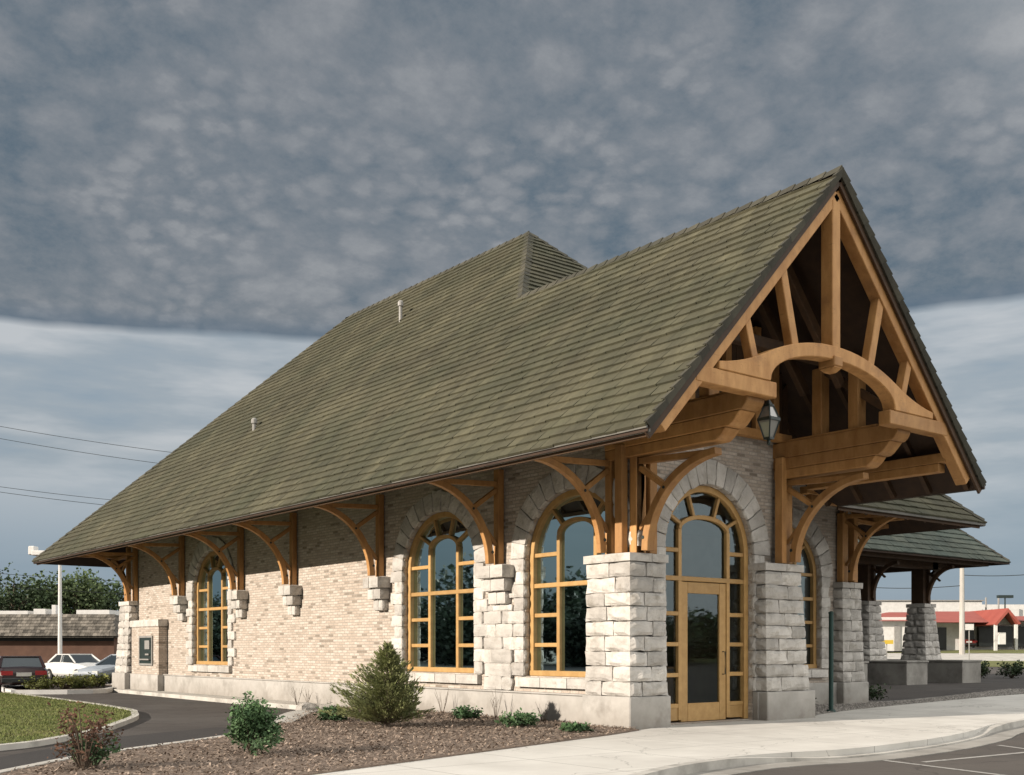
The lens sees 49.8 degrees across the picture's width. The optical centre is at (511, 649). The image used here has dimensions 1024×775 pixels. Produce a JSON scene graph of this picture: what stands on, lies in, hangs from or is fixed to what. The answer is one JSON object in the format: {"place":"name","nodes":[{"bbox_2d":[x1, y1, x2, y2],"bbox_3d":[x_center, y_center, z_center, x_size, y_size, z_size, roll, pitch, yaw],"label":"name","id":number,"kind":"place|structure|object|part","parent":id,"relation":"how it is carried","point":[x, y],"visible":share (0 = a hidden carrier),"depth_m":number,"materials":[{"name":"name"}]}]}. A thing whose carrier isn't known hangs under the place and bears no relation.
{"place":"outdoors","nodes":[
{"label":"outdoors","id":0,"kind":"place"},
{"bbox_2d":[8,684,111,689],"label":"planting island","id":1,"kind":"structure","parent":0,"point":[54,688],"depth_m":42.06,"materials":[{"name":"soil"}]},
{"bbox_2d":[18,672,54,689],"bbox_3d":[-17.707,1.202,41.148,1.431,0.716,1.304,0,0,-38],"label":"island shrub","id":2,"kind":"object","parent":1,"relation":"on","point":[39,684],"visible":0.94,"depth_m":40.96,"materials":[{"name":"green plant"}]},
{"bbox_2d":[47,674,83,688],"bbox_3d":[-16.842,1.236,41.531,1.441,0.650,1.098,0,0,-38],"label":"island shrub","id":3,"kind":"object","parent":1,"relation":"on","point":[66,682],"visible":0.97,"depth_m":41.45,"materials":[{"name":"green plant"}]},
{"bbox_2d":[71,672,102,687],"bbox_3d":[-16.508,1.213,42.392,1.380,0.694,1.008,0,0,-9],"label":"island shrub","id":4,"kind":"object","parent":1,"relation":"on","point":[90,680],"visible":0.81,"depth_m":42.31,"materials":[{"name":"green plant"}]},
{"bbox_2d":[85,672,111,686],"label":"island shrub","id":5,"kind":"object","parent":1,"relation":"on","point":[104,679],"visible":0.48,"depth_m":43.57,"materials":[{"name":"green plant"}]},
{"bbox_2d":[0,586,123,593],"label":"overhead wire","id":6,"kind":"object","parent":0,"point":[63,590],"visible":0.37,"depth_m":89.99,"materials":[{"name":"black metal"}]},
{"bbox_2d":[0,692,136,743],"bbox_3d":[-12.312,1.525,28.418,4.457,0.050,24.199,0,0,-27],"label":"grass","id":7,"kind":"structure","parent":0,"point":[31,705],"depth_m":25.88,"materials":[{"name":"green plant"}]},
{"bbox_2d":[0,685,294,756],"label":"driveway","id":8,"kind":"structure","parent":0,"point":[160,714],"depth_m":28.29,"materials":[{"name":"grey asphalt"}]},
{"bbox_2d":[0,656,48,691],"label":"parked car","id":9,"kind":"object","parent":8,"relation":"on","point":[14,670],"visible":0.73,"depth_m":41.21,"materials":[{"name":"red paint"}]},
{"bbox_3d":[-19.105,0.518,42.772,1.578,0.415,2.600,0,0,-28],"label":"window","id":10,"kind":"part","parent":9,"relation":"part of","materials":[{"name":"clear glass"}]},
{"bbox_2d":[0,727,230,769],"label":"asphalt patch","id":11,"kind":"object","parent":8,"relation":"on","point":[14,760],"visible":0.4,"depth_m":19.13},
{"bbox_2d":[295,702,318,709],"bbox_3d":[-4.913,1.468,26.484,0.566,0.396,0.419,0,0,-38],"label":"kerb stone","id":12,"kind":"object","parent":8,"relation":"on","point":[307,706],"visible":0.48,"depth_m":26.34,"materials":[{"name":"stone"}]},
{"bbox_2d":[114,689,345,709],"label":"footpath","id":13,"kind":"structure","parent":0,"point":[228,699],"depth_m":34.77,"materials":[{"name":"concrete"}]},
{"bbox_2d":[0,707,638,774],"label":"mulch bed","id":14,"kind":"object","parent":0,"point":[290,757],"visible":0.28,"depth_m":16.10,"materials":[{"name":"brown wood"}]},
{"bbox_2d":[47,701,123,769],"bbox_3d":[-5.262,1.082,13.531,0.864,0.913,1.078,0,0,3],"label":"sparse shrub","id":15,"kind":"object","parent":14,"relation":"on","point":[82,761],"visible":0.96,"depth_m":13.47,"materials":[{"name":"red plant"}]},
{"bbox_2d":[223,691,286,755],"bbox_3d":[-3.628,1.069,15.499,0.926,0.941,1.450,0,0,-38],"label":"leafy shrub","id":16,"kind":"object","parent":14,"relation":"on","point":[253,729],"visible":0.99,"depth_m":15.35,"materials":[{"name":"green plant"}]},
{"bbox_2d":[313,702,348,720],"bbox_3d":[-3.684,1.309,22.738,0.739,0.461,0.925,0,0,-38],"label":"plant","id":17,"kind":"object","parent":14,"relation":"on","point":[325,715],"visible":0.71,"depth_m":22.57,"materials":[{"name":"green plant"}]},
{"bbox_2d":[318,641,435,726],"bbox_3d":[-2.425,0.699,20.975,1.978,1.765,1.950,0,0,-38],"label":"conifer","id":18,"kind":"object","parent":14,"relation":"on","point":[388,698],"visible":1,"depth_m":20.84,"materials":[{"name":"green plant"}]},
{"bbox_2d":[435,688,448,711],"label":"twiggy plant","id":19,"kind":"object","parent":14,"relation":"on","point":[441,701],"visible":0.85,"depth_m":25.28,"materials":[{"name":"beige plant"}]},
{"bbox_2d":[449,705,483,718],"bbox_3d":[-0.960,1.338,23.285,0.793,0.403,0.645,0,0,-38],"label":"plant","id":20,"kind":"object","parent":14,"relation":"on","point":[464,712],"visible":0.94,"depth_m":23.18,"materials":[{"name":"green plant"}]},
{"bbox_2d":[489,690,502,717],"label":"twiggy plant","id":21,"kind":"object","parent":14,"relation":"on","point":[495,704],"visible":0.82,"depth_m":23.68,"materials":[{"name":"beige plant"}]},
{"bbox_2d":[494,707,542,726],"bbox_3d":[0.105,1.322,21.041,0.937,0.437,0.809,0,0,-18],"label":"plant","id":22,"kind":"object","parent":14,"relation":"on","point":[522,719],"visible":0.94,"depth_m":20.91,"materials":[{"name":"green plant"}]},
{"bbox_2d":[536,700,549,721],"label":"twiggy plant","id":23,"kind":"object","parent":14,"relation":"on","point":[544,713],"visible":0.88,"depth_m":22.49,"materials":[{"name":"brown plant"}]},
{"bbox_2d":[559,721,593,732],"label":"plant","id":24,"kind":"object","parent":14,"relation":"on","point":[575,726],"visible":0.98,"depth_m":19.52,"materials":[{"name":"green plant"}]},
{"bbox_2d":[0,0,1023,610],"label":"sky","id":25,"kind":"structure","parent":0,"point":[194,194],"materials":[{"name":"grey"}]},
{"bbox_2d":[315,694,1023,774],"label":"sidewalk","id":26,"kind":"structure","parent":0,"point":[866,730],"depth_m":17.91,"materials":[{"name":"concrete"}]},
{"bbox_2d":[737,733,1023,774],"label":"parking lot","id":27,"kind":"structure","parent":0,"point":[1010,764],"depth_m":15.31,"materials":[{"name":"grey asphalt"}]},
{"bbox_2d":[685,726,1023,774],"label":"gutter","id":28,"kind":"object","parent":27,"relation":"on","point":[1000,736],"visible":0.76,"depth_m":16.46,"materials":[{"name":"concrete"}]},
{"bbox_2d":[882,760,1001,774],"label":"parking stripe","id":29,"kind":"object","parent":27,"relation":"on","point":[941,767],"visible":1,"depth_m":15.14,"materials":[{"name":"paint"}]},
{"bbox_2d":[922,752,1023,761],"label":"parking stripe","id":30,"kind":"object","parent":27,"relation":"on","point":[972,757],"visible":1,"depth_m":16.54,"materials":[{"name":"paint"}]},
{"bbox_2d":[815,688,1023,715],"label":"gravel bed","id":31,"kind":"object","parent":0,"point":[825,712],"visible":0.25,"depth_m":31.78,"materials":[{"name":"gravel"}]},
{"bbox_2d":[826,611,835,711],"bbox_3d":[7.621,0.345,26.323,0.240,2.510,0.240,0,0,-38],"label":"green post","id":32,"kind":"object","parent":31,"relation":"on","point":[831,613],"visible":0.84,"depth_m":26.27,"materials":[{"name":"metal"}]},
{"bbox_2d":[869,683,890,700],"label":"dark shrub","id":33,"kind":"object","parent":31,"relation":"on","point":[873,694],"visible":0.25,"depth_m":32.14,"materials":[{"name":"green plant"}]},
{"bbox_2d":[869,667,1023,701],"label":"driveway","id":34,"kind":"structure","parent":0,"point":[990,682],"depth_m":39.42,"materials":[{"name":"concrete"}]},
{"bbox_2d":[856,529,1010,684],"bbox_3d":[11.797,-3.325,45.094,16.780,9.450,9.168,0,0,-38],"label":"drive through canopy","id":35,"kind":"object","parent":34,"relation":"on","point":[919,556],"visible":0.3,"depth_m":44.53,"materials":[{"name":"grey stone"}]},
{"bbox_2d":[884,653,1023,660],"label":"road","id":36,"kind":"structure","parent":0,"point":[989,656],"depth_m":86.89,"materials":[{"name":"concrete"}]},
{"bbox_2d":[965,624,973,659],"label":"street sign","id":37,"kind":"object","parent":36,"relation":"on","point":[969,627],"visible":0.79,"depth_m":79.97,"materials":[{"name":"white metal"}]},
{"bbox_2d":[887,650,1023,652],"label":"lawn","id":38,"kind":"structure","parent":0,"point":[984,651],"depth_m":96.83,"materials":[{"name":"green plant"}]},
{"bbox_2d":[981,661,1023,666],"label":"lawn","id":39,"kind":"structure","parent":0,"point":[993,664],"depth_m":74.67,"materials":[{"name":"green plant"}]},
{"bbox_2d":[992,649,1023,653],"bbox_3d":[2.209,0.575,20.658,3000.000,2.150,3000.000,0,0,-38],"label":"ground","id":40,"kind":"structure","parent":0,"point":[1011,649],"depth_m":100.99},
{"bbox_2d":[0,581,21,610],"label":"tree","id":41,"kind":"object","parent":40,"relation":"on","point":[11,599],"visible":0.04,"depth_m":150.64,"materials":[{"name":"green plant"}]},
{"bbox_2d":[0,562,69,611],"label":"tree","id":42,"kind":"object","parent":40,"relation":"on","point":[25,601],"visible":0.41,"depth_m":147.25,"materials":[{"name":"green plant"}]},
{"bbox_2d":[21,571,71,610],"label":"tree","id":43,"kind":"object","parent":40,"relation":"on","point":[47,579],"visible":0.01,"depth_m":158.69,"materials":[{"name":"green plant"}]},
{"bbox_2d":[1,683,113,693],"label":"kerb","id":44,"kind":"structure","parent":40,"relation":"on","point":[5,688],"depth_m":39.98,"materials":[{"name":"white concrete"}]},
{"bbox_2d":[0,605,120,662],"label":"brown building","id":45,"kind":"structure","parent":40,"relation":"on","point":[35,633],"depth_m":100.00,"materials":[{"name":"brick"}]},
{"bbox_2d":[0,692,138,750],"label":"kerb","id":46,"kind":"structure","parent":40,"relation":"on","point":[49,740],"depth_m":19.31,"materials":[{"name":"concrete"}]},
{"bbox_2d":[28,566,121,613],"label":"tree","id":47,"kind":"object","parent":40,"relation":"on","point":[85,598],"visible":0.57,"depth_m":148.91,"materials":[{"name":"green plant"}]},
{"bbox_2d":[63,578,122,613],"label":"tree","id":48,"kind":"object","parent":40,"relation":"on","point":[108,590],"visible":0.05,"depth_m":153.66,"materials":[{"name":"green plant"}]},
{"bbox_2d":[94,575,124,609],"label":"tree","id":49,"kind":"object","parent":40,"relation":"on","point":[119,586],"visible":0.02,"depth_m":157.31,"materials":[{"name":"green plant"}]},
{"bbox_2d":[0,722,277,772],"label":"kerb","id":50,"kind":"structure","parent":40,"relation":"on","point":[40,763],"depth_m":14.69,"materials":[{"name":"concrete"}]},
{"bbox_2d":[274,707,328,722],"bbox_3d":[-4.767,1.577,24.935,0.883,0.245,5.458,0,0,2],"label":"kerb apron","id":51,"kind":"object","parent":40,"relation":"on","point":[290,714],"visible":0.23,"depth_m":24.18,"materials":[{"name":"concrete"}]},
{"bbox_2d":[32,165,986,729],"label":"stone building","id":52,"kind":"structure","parent":40,"relation":"on","point":[528,471],"depth_m":23.74,"materials":[{"name":"brick"}]},
{"bbox_2d":[188,551,231,672],"bbox_3d":[-9.944,-1.258,36.700,0.437,4.044,3.365,0,0,-38],"label":"window","id":53,"kind":"structure","parent":52,"relation":"in","point":[212,582],"depth_m":36.99,"materials":[{"name":"brown wood"}]},
{"bbox_2d":[405,512,481,683],"bbox_3d":[-1.685,-1.243,26.272,0.436,4.074,3.445,0,0,-38],"label":"window","id":54,"kind":"structure","parent":52,"relation":"in","point":[441,562],"depth_m":26.41,"materials":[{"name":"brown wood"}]},
{"bbox_2d":[515,489,604,688],"bbox_3d":[1.278,-1.234,22.535,0.437,4.092,3.385,0,0,-38],"label":"window","id":55,"kind":"structure","parent":52,"relation":"in","point":[564,533],"depth_m":22.98,"materials":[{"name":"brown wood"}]},
{"bbox_2d":[679,581,725,721],"bbox_3d":[3.952,0.050,22.678,1.363,2.840,0.148,0,0,-38],"label":"door","id":56,"kind":"structure","parent":52,"relation":"in","point":[703,711],"depth_m":22.77,"materials":[{"name":"brown wood"}]},
{"bbox_2d":[664,485,747,720],"bbox_3d":[3.940,-0.942,22.692,2.680,4.837,0.140,0,0,-38],"label":"entrance window","id":57,"kind":"structure","parent":52,"relation":"in","point":[739,708],"depth_m":23.10,"materials":[{"name":"brown wood"}]},
{"bbox_2d":[757,400,780,445],"bbox_3d":[4.411,-4.024,19.060,0.387,0.989,0.294,0,0,-38],"label":"hanging lantern","id":58,"kind":"object","parent":52,"relation":"hanging from","point":[768,419],"visible":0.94,"depth_m":19.04,"materials":[{"name":"metal"}]},
{"bbox_2d":[792,527,827,677],"bbox_3d":[7.122,-1.259,28.866,3.283,4.041,0.435,0,0,-38],"label":"window","id":59,"kind":"structure","parent":52,"relation":"in","point":[808,577],"depth_m":29.68,"materials":[{"name":"brown wood"}]},
{"bbox_2d":[628,718,1023,774],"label":"kerb","id":60,"kind":"structure","parent":40,"relation":"on","point":[696,766],"depth_m":15.56,"materials":[{"name":"concrete"}]},
{"bbox_2d":[876,597,1023,615],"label":"warehouse","id":61,"kind":"structure","parent":40,"relation":"on","point":[941,605],"depth_m":135.00,"materials":[{"name":"white paint"}]},
{"bbox_2d":[879,608,1023,650],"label":"shop building","id":62,"kind":"structure","parent":40,"relation":"on","point":[995,629],"depth_m":101.90,"materials":[{"name":"white paint"}]},
{"bbox_2d":[894,626,899,650],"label":"garage door","id":63,"kind":"structure","parent":62,"relation":"in","point":[896,628],"depth_m":100.39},
{"bbox_2d":[936,627,946,649],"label":"shop window","id":64,"kind":"structure","parent":62,"relation":"in","point":[942,631],"depth_m":101.95,"materials":[{"name":"black glass"}]},
{"bbox_2d":[965,630,973,646],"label":"shop window","id":65,"kind":"structure","parent":62,"relation":"in","point":[966,631],"depth_m":101.90,"materials":[{"name":"black glass"}]},
{"bbox_2d":[977,626,993,646],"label":"shop window","id":66,"kind":"structure","parent":62,"relation":"in","point":[985,634],"depth_m":101.90,"materials":[{"name":"black glass"}]},
{"bbox_2d":[998,626,1011,646],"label":"shop window","id":67,"kind":"structure","parent":62,"relation":"in","point":[1008,629],"depth_m":101.90,"materials":[{"name":"black glass"}]},
{"bbox_2d":[1018,626,1023,646],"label":"shop window","id":68,"kind":"structure","parent":62,"relation":"in","point":[1020,628],"depth_m":101.90,"materials":[{"name":"black glass"}]},
{"bbox_2d":[959,568,964,653],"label":"utility pole","id":69,"kind":"object","parent":40,"relation":"on","point":[962,622],"visible":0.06,"depth_m":91.83,"materials":[{"name":"white metal"}]},
{"bbox_2d":[877,585,959,588],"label":"overhead wire","id":70,"kind":"object","parent":69,"relation":"attached to","point":[910,588],"visible":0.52,"depth_m":91.99,"materials":[{"name":"black metal"}]},
{"bbox_2d":[965,575,1017,575],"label":"overhead wire","id":71,"kind":"object","parent":69,"relation":"attached to","point":[984,575],"visible":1,"depth_m":91.98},
{"bbox_2d":[965,639,976,647],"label":"passing car","id":72,"kind":"object","parent":40,"relation":"on","point":[973,643],"visible":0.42,"depth_m":101.79,"materials":[{"name":"red paint"}]},
{"bbox_2d":[981,660,992,677],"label":"dark shrub","id":73,"kind":"object","parent":40,"relation":"on","point":[985,669],"visible":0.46,"depth_m":51.80,"materials":[{"name":"green plant"}]},
{"bbox_2d":[997,595,1013,607],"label":"street light","id":74,"kind":"object","parent":40,"relation":"on","point":[1005,596],"visible":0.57,"depth_m":117.75,"materials":[{"name":"metal"}]},
{"bbox_2d":[995,660,1023,677],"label":"dark shrub","id":75,"kind":"object","parent":40,"relation":"on","point":[1015,668],"visible":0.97,"depth_m":51.85,"materials":[{"name":"green plant"}]},
{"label":"driveway","id":76,"kind":"structure","parent":0,"visible":0},
{"bbox_2d":[28,546,63,677],"bbox_3d":[-26.540,-2.129,63.000,2.000,7.498,0.900,0,0,0],"label":"lamp post","id":77,"kind":"object","parent":76,"relation":"on","point":[33,550],"visible":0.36,"depth_m":62.91,"materials":[{"name":"grey metal"}]},
{"bbox_2d":[44,654,100,679],"bbox_3d":[-22.448,0.932,57.000,4.600,1.386,1.804,0,0,39],"label":"parked car","id":78,"kind":"object","parent":76,"relation":"on","point":[62,664],"visible":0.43,"depth_m":56.54,"materials":[{"name":"white paint"}]},
{"bbox_3d":[-22.673,0.508,57.183,2.600,0.435,1.491,0,0,39],"label":"window","id":79,"kind":"part","parent":78,"relation":"part of","materials":[{"name":"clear glass"}]},
{"bbox_2d":[72,654,115,682],"bbox_3d":[-17.163,0.922,49.000,1.834,1.406,4.700,0,0,27],"label":"parked car","id":80,"kind":"object","parent":76,"relation":"on","point":[106,665],"visible":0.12,"depth_m":47.24,"materials":[{"name":"grey paint"}]},
{"bbox_3d":[-17.030,0.498,49.258,1.517,0.455,2.600,0,0,27],"label":"window","id":81,"kind":"part","parent":80,"relation":"part of","materials":[{"name":"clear glass"}]},
{"bbox_2d":[882,640,892,655],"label":"street sign","id":82,"kind":"object","parent":76,"relation":"on","point":[888,642],"visible":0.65,"depth_m":79.97,"materials":[{"name":"yellow metal"}]},
{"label":"utility pole","id":83,"kind":"object","parent":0,"visible":0},
{"bbox_2d":[2,492,101,504],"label":"overhead wire","id":84,"kind":"object","parent":83,"relation":"attached to","point":[50,498],"visible":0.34,"depth_m":89.99,"materials":[{"name":"black metal"}]},
{"bbox_2d":[0,573,113,580],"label":"overhead wire","id":85,"kind":"object","parent":83,"relation":"attached to","point":[57,577],"visible":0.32,"depth_m":89.99,"materials":[{"name":"black metal"}]},
{"bbox_2d":[4,487,109,499],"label":"overhead wire","id":86,"kind":"object","parent":83,"relation":"attached to","point":[54,493],"visible":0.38,"depth_m":89.99,"materials":[{"name":"black metal"}]},
{"bbox_2d":[0,438,153,462],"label":"overhead wire","id":87,"kind":"object","parent":83,"relation":"attached to","point":[77,451],"visible":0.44,"depth_m":89.99,"materials":[{"name":"black metal"}]},
{"bbox_2d":[0,426,171,452],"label":"overhead wire","id":88,"kind":"object","parent":83,"relation":"attached to","point":[85,440],"visible":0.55,"depth_m":89.99,"materials":[{"name":"black metal"}]}
]}

